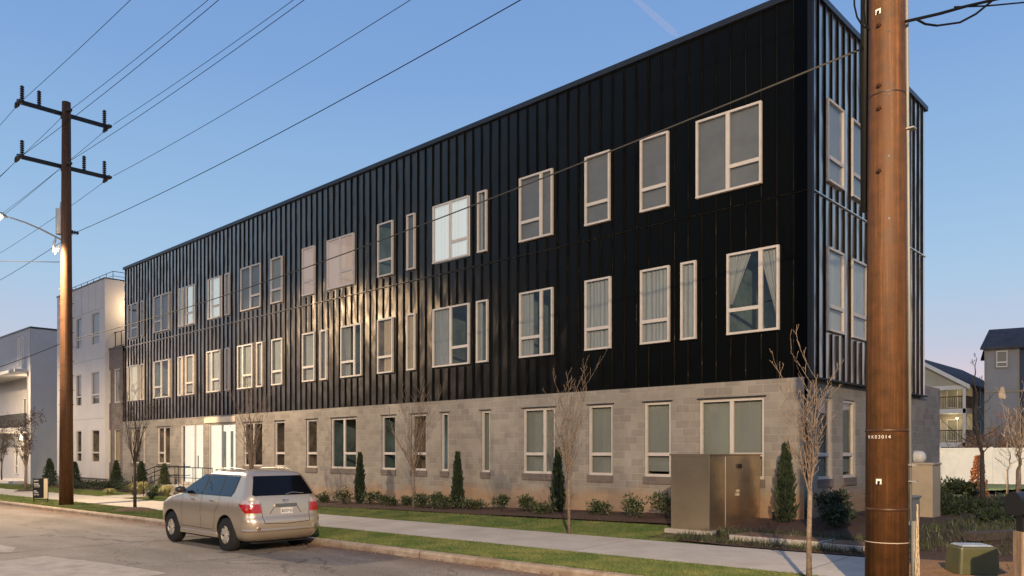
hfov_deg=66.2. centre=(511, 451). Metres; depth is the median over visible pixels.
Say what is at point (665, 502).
shrub
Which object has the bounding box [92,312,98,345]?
window
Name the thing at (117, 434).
window
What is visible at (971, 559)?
utility pedestal
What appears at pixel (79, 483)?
shrub
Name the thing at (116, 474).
columnar evergreen
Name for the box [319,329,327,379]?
window
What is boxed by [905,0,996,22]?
service cable
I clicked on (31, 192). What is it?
utility wire
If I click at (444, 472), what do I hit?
window
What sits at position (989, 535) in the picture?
landscape timber
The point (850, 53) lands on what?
utility wire
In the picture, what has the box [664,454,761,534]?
steel cabinet
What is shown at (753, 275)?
window
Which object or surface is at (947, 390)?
window
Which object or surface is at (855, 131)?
window
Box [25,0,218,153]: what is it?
utility wire
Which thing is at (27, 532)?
road
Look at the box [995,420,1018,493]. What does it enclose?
bare tree
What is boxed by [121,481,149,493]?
ornamental grass
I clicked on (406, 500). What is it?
shrub
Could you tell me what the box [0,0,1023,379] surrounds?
sky
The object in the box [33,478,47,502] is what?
property sign
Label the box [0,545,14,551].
road patch
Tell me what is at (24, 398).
window
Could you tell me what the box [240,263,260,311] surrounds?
window
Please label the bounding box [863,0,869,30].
service cable
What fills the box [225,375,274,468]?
bare tree
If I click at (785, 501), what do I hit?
columnar evergreen
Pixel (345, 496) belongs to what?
shrub
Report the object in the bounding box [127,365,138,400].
window
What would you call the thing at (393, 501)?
shrub
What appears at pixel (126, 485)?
shrub
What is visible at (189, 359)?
window
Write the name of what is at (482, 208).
window
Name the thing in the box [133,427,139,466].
window
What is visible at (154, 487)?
ornamental grass
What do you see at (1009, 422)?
brush
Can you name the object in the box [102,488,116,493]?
ornamental grass
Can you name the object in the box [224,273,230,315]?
window
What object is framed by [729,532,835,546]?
vault cover
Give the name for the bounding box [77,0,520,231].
utility wire
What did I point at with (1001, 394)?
snagged bag
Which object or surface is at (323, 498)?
shrub
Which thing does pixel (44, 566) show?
road patch
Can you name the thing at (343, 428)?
window
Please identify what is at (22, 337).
window
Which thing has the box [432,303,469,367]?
window
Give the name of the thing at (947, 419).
window
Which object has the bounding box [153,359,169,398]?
window
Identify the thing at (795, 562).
pavement
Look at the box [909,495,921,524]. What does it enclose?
grey cabinet
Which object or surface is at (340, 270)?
window
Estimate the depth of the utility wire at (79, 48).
26.76 m
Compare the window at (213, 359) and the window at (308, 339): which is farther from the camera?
the window at (213, 359)
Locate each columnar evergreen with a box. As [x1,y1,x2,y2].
[38,458,58,486]
[73,461,82,487]
[110,460,124,489]
[136,461,150,489]
[156,463,171,484]
[353,452,366,503]
[451,451,464,507]
[549,447,566,511]
[773,441,799,522]
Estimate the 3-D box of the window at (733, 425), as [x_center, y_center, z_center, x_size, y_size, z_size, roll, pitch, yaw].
[5.716,-0.238,19.932,1.888,2.247,0.745,0,0,43]
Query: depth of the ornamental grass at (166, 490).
38.03 m
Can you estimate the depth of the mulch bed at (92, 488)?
47.48 m
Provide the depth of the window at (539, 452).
24.25 m
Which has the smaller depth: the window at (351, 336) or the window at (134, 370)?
the window at (351, 336)
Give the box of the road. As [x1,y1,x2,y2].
[0,504,551,575]
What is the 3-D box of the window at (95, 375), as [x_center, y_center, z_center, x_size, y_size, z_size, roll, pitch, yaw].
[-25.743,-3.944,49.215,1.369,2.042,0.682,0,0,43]
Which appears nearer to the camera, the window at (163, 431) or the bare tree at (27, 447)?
the window at (163, 431)
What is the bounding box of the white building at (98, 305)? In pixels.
[56,271,184,487]
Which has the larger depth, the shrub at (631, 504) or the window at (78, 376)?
the window at (78, 376)
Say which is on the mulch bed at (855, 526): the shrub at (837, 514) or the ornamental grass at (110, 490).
the shrub at (837, 514)
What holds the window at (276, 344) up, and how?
in the apartment building at (689, 272)
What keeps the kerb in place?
on the ground at (806, 499)
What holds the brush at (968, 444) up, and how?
on the ground at (806, 499)
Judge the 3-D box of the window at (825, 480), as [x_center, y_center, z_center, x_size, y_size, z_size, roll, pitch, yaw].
[7.456,-0.221,19.542,0.745,2.212,0.940,0,0,43]
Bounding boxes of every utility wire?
[0,344,59,366]
[1,234,72,279]
[2,184,100,251]
[3,133,101,212]
[5,170,57,213]
[7,261,48,261]
[24,0,129,98]
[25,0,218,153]
[70,0,303,160]
[73,0,207,107]
[74,49,859,338]
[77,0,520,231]
[113,0,292,124]
[114,0,409,175]
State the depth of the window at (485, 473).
25.81 m
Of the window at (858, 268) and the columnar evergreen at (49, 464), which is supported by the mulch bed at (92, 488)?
the columnar evergreen at (49, 464)
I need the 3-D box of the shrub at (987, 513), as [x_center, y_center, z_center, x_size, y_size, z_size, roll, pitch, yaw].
[10.770,1.451,17.485,1.052,0.484,1.037,0,0,23]
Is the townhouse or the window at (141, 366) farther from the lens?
the townhouse
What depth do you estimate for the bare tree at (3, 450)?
62.44 m
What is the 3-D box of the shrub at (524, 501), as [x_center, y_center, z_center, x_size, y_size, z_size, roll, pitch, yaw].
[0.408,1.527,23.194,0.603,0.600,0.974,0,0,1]
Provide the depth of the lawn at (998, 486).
32.04 m
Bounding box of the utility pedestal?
[945,543,999,574]
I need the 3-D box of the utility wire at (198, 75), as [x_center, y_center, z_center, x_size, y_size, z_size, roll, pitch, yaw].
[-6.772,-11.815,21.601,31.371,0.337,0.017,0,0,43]
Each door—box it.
[181,423,235,483]
[1005,492,1021,514]
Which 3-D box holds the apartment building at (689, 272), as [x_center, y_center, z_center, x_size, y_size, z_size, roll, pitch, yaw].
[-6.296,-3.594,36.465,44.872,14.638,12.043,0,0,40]
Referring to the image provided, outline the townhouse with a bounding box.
[0,326,58,483]
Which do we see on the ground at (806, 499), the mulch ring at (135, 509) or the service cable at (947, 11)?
the mulch ring at (135, 509)
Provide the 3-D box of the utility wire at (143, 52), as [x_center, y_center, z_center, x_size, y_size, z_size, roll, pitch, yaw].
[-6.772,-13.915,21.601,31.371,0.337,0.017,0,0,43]
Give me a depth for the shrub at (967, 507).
20.17 m
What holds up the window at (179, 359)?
in the apartment building at (689, 272)
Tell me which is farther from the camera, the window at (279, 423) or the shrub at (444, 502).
the window at (279, 423)
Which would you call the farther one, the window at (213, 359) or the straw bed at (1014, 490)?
the window at (213, 359)
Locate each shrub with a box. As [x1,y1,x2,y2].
[74,478,90,487]
[74,479,99,488]
[86,480,104,488]
[95,479,109,489]
[101,480,119,488]
[113,480,131,490]
[116,481,131,490]
[315,490,330,502]
[331,485,354,503]
[360,491,382,503]
[377,494,398,505]
[398,495,412,505]
[412,492,429,507]
[425,490,444,506]
[427,493,460,508]
[453,496,488,508]
[488,493,510,510]
[516,493,534,510]
[528,497,562,513]
[586,498,613,514]
[619,491,647,517]
[645,489,670,516]
[812,487,853,510]
[817,497,857,527]
[940,475,972,494]
[940,491,962,497]
[940,493,983,504]
[940,499,964,514]
[945,498,991,512]
[950,478,979,498]
[970,499,1004,509]
[970,506,1015,522]
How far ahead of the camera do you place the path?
38.60 m
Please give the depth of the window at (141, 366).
44.93 m
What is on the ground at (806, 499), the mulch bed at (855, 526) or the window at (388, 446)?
the mulch bed at (855, 526)
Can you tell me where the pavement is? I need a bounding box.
[0,488,864,575]
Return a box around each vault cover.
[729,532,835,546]
[823,540,864,551]
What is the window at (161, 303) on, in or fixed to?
in the apartment building at (689, 272)
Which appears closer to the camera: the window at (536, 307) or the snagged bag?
the snagged bag
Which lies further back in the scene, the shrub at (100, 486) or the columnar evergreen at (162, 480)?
the shrub at (100, 486)
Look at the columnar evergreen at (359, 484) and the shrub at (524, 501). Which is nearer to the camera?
the shrub at (524, 501)
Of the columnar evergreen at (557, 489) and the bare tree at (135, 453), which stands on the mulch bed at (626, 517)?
the columnar evergreen at (557, 489)
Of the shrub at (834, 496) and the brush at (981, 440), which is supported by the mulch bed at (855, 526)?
the shrub at (834, 496)
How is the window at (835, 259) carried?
in the apartment building at (689, 272)
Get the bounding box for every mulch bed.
[20,484,131,491]
[317,500,670,523]
[650,494,1013,563]
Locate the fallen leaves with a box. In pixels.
[29,504,932,575]
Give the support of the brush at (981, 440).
on the ground at (806, 499)
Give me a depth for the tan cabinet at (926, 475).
18.67 m
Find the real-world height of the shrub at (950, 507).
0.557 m
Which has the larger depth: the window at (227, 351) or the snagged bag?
the window at (227, 351)
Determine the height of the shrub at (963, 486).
0.773 m
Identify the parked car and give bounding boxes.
[163,467,318,550]
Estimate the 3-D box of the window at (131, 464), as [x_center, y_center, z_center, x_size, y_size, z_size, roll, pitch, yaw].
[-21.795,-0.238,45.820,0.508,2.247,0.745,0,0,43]
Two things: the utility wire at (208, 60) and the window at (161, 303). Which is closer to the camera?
the utility wire at (208, 60)
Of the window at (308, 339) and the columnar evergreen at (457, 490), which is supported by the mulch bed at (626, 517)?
the columnar evergreen at (457, 490)
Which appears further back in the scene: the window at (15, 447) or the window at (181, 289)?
the window at (15, 447)
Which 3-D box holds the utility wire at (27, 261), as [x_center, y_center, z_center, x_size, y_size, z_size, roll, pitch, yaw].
[-28.552,-7.797,30.973,19.721,0.187,0.029,0,0,-10]
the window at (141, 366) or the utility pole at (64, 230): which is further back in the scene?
the window at (141, 366)
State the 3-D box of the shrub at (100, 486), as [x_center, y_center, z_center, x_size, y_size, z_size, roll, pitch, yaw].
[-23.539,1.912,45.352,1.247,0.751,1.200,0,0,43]
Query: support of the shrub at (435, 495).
on the mulch bed at (626, 517)
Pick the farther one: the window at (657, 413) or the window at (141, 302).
the window at (141, 302)
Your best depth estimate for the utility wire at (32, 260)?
36.91 m
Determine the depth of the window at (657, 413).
21.31 m
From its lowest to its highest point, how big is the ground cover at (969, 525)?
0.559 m
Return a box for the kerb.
[0,500,640,575]
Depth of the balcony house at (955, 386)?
61.82 m
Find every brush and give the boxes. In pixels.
[943,430,989,447]
[951,429,1007,447]
[967,408,1023,447]
[967,417,1023,447]
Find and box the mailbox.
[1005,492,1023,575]
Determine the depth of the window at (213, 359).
38.87 m
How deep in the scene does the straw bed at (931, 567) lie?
12.13 m
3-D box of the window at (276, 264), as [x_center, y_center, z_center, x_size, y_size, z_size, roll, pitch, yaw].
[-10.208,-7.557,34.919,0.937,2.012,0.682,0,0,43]
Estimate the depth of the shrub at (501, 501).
23.55 m
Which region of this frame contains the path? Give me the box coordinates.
[104,494,145,497]
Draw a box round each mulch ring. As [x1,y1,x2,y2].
[15,489,32,491]
[113,507,154,511]
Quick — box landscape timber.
[963,529,1015,541]
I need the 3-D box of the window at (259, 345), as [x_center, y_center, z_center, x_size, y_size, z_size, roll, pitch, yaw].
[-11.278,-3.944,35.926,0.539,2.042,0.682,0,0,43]
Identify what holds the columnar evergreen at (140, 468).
on the mulch bed at (92, 488)
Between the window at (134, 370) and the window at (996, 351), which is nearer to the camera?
the window at (134, 370)
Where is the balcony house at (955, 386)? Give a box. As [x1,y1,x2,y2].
[925,360,983,447]
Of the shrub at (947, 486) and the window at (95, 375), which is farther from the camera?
the window at (95, 375)
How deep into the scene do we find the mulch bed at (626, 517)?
22.81 m
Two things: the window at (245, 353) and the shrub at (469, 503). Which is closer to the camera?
the shrub at (469, 503)
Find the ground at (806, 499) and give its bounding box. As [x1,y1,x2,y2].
[0,479,1009,575]
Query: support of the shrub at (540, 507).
on the mulch bed at (626, 517)
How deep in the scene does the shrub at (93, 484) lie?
46.13 m
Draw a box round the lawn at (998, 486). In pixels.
[944,484,1023,489]
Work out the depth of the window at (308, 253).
33.37 m
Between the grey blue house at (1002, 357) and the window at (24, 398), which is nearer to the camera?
the grey blue house at (1002, 357)
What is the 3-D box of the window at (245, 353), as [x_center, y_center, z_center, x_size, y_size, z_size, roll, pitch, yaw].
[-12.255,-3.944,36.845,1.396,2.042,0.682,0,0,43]
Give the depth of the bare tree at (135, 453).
29.09 m
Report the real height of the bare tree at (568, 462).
4.638 m
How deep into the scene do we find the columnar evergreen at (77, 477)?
48.40 m
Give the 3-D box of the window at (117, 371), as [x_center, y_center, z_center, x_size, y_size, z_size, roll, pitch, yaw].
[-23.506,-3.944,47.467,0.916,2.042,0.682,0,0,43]
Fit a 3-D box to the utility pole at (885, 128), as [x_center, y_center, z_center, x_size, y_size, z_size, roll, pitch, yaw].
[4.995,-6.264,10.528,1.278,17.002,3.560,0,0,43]
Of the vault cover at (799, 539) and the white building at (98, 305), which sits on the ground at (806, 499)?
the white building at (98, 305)
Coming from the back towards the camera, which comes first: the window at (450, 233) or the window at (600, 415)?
the window at (450, 233)
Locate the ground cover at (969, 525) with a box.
[667,491,1023,569]
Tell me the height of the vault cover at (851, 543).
0.162 m
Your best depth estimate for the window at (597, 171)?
22.69 m
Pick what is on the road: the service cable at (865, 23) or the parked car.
the parked car
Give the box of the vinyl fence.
[940,447,1023,483]
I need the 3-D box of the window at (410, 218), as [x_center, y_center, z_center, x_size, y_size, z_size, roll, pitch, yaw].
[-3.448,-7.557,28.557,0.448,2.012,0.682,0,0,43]
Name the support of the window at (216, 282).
in the apartment building at (689, 272)
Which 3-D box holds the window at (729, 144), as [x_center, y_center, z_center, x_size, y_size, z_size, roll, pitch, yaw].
[5.644,-7.557,20.002,1.795,2.012,0.682,0,0,43]
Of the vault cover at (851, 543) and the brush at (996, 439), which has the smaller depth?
the vault cover at (851, 543)
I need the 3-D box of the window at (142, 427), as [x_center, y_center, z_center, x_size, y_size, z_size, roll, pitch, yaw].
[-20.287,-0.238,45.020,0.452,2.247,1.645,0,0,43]
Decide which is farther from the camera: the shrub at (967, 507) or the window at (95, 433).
the window at (95, 433)
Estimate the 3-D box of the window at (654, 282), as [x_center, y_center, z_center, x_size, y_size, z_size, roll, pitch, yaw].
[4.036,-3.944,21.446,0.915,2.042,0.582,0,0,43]
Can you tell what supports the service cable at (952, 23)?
attached to the utility pole at (885, 128)
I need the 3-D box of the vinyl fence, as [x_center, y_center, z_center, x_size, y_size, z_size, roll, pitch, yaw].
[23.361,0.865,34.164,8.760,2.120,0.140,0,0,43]
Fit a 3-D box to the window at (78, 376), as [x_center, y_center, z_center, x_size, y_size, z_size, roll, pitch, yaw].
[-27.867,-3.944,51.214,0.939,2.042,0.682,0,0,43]
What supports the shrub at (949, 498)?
on the mulch bed at (855, 526)
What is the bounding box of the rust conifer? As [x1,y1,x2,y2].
[969,455,989,496]
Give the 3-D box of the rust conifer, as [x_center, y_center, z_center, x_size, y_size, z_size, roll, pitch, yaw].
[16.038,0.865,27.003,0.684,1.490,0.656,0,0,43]
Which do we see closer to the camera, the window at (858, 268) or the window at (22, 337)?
the window at (858, 268)
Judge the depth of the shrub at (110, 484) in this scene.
44.59 m
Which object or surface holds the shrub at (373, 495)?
on the mulch bed at (626, 517)
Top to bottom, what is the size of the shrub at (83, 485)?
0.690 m
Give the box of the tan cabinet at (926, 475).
[908,462,941,517]
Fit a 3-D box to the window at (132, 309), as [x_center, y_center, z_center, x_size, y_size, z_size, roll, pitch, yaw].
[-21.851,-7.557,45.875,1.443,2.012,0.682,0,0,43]
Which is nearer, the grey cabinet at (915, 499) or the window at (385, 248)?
the grey cabinet at (915, 499)
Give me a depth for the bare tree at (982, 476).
23.99 m
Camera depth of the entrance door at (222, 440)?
42.09 m
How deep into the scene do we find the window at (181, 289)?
41.23 m
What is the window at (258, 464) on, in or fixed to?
in the apartment building at (689, 272)
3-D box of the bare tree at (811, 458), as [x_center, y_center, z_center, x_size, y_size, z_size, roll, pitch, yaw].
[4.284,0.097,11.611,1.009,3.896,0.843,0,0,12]
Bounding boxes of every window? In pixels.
[14,447,18,473]
[18,338,19,364]
[22,337,30,363]
[23,398,26,419]
[77,318,80,348]
[77,375,80,405]
[77,431,80,461]
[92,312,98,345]
[92,371,98,404]
[92,430,98,461]
[114,368,124,402]
[115,429,119,462]
[127,302,138,339]
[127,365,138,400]
[130,428,133,465]
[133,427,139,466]
[139,364,143,399]
[140,300,143,336]
[142,427,145,465]
[153,292,169,332]
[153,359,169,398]
[157,426,184,467]
[177,357,182,395]
[178,288,182,326]
[185,284,194,325]
[185,354,194,394]
[206,349,221,392]
[207,276,221,319]
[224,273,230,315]
[224,348,230,390]
[237,343,253,388]
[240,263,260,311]
[243,421,262,468]
[256,341,263,386]
[270,256,282,303]
[271,338,282,385]
[273,420,284,469]
[301,245,314,296]
[302,332,315,381]
[305,418,317,472]
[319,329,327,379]
[326,233,354,290]
[330,416,356,473]
[340,323,362,377]
[377,220,393,277]
[377,317,393,373]
[380,414,395,474]
[406,213,415,270]
[406,313,415,370]
[409,413,426,475]
[432,195,469,263]
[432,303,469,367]
[439,411,448,476]
[476,299,488,362]
[477,189,487,252]
[479,409,490,477]
[518,168,553,242]
[519,287,553,357]
[521,406,554,480]
[584,149,610,226]
[584,276,611,350]
[586,403,613,482]
[639,130,669,212]
[640,265,669,344]
[642,400,672,484]
[680,260,696,340]
[695,100,762,198]
[697,395,765,487]
[726,244,779,335]
[804,397,833,487]
[826,97,844,190]
[826,246,844,334]
[842,400,856,485]
[851,118,859,202]
[851,258,866,341]
[947,390,957,407]
[947,419,957,440]
[996,351,1006,366]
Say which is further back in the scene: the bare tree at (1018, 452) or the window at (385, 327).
the window at (385, 327)
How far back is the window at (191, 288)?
40.71 m
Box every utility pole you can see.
[0,85,111,505]
[860,0,919,575]
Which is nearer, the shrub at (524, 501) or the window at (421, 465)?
the shrub at (524, 501)
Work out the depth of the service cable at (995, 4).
12.22 m
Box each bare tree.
[0,425,12,479]
[2,406,46,488]
[114,381,158,506]
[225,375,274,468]
[387,377,444,507]
[542,347,607,533]
[769,324,843,575]
[940,353,1000,500]
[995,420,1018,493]
[997,380,1023,491]
[1002,395,1023,491]
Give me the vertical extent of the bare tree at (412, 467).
4.617 m
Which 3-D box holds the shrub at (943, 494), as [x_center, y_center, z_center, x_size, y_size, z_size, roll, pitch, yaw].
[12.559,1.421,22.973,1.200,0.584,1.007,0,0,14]
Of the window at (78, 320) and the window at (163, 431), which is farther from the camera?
the window at (78, 320)
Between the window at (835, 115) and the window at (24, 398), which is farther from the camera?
the window at (24, 398)
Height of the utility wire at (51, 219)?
0.337 m
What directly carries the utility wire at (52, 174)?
attached to the utility pole at (64, 230)
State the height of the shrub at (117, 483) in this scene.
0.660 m
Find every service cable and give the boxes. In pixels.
[853,0,869,29]
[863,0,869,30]
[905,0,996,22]
[915,0,993,26]
[954,2,1023,7]
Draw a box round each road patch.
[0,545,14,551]
[0,556,163,575]
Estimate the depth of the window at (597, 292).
22.68 m
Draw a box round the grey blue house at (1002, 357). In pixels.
[980,327,1023,447]
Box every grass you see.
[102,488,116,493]
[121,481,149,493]
[141,484,162,495]
[144,491,158,498]
[157,485,174,495]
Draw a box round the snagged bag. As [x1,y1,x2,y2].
[998,386,1005,398]
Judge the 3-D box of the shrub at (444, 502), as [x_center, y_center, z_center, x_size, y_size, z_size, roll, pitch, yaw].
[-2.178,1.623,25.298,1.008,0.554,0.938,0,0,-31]
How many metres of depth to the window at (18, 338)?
60.83 m
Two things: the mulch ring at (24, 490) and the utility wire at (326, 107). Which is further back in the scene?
the mulch ring at (24, 490)
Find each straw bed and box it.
[909,559,1012,575]
[1000,489,1023,491]
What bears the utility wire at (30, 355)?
attached to the utility pole
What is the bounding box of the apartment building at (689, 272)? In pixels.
[109,0,939,519]
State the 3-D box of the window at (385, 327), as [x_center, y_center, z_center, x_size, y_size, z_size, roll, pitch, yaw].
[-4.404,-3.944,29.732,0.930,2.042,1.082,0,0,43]
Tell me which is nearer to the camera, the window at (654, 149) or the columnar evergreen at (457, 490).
the window at (654, 149)
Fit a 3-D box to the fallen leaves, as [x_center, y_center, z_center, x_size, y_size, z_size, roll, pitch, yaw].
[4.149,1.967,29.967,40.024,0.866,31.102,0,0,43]
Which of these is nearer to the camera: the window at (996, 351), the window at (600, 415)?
the window at (600, 415)
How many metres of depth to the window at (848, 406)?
20.78 m
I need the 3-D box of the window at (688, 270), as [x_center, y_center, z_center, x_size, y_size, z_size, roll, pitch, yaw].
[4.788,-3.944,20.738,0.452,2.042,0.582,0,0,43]
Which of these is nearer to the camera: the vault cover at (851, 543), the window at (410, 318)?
the vault cover at (851, 543)
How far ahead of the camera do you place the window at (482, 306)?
25.99 m
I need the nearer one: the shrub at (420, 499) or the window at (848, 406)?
the window at (848, 406)
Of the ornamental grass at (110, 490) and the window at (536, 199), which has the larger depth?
the ornamental grass at (110, 490)
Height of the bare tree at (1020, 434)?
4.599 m
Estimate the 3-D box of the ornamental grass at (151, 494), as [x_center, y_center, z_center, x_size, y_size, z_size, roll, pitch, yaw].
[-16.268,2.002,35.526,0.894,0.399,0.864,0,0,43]
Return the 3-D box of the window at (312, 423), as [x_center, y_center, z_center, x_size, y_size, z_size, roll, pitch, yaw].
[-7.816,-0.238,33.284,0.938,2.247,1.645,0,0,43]
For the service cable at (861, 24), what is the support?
attached to the utility pole at (885, 128)

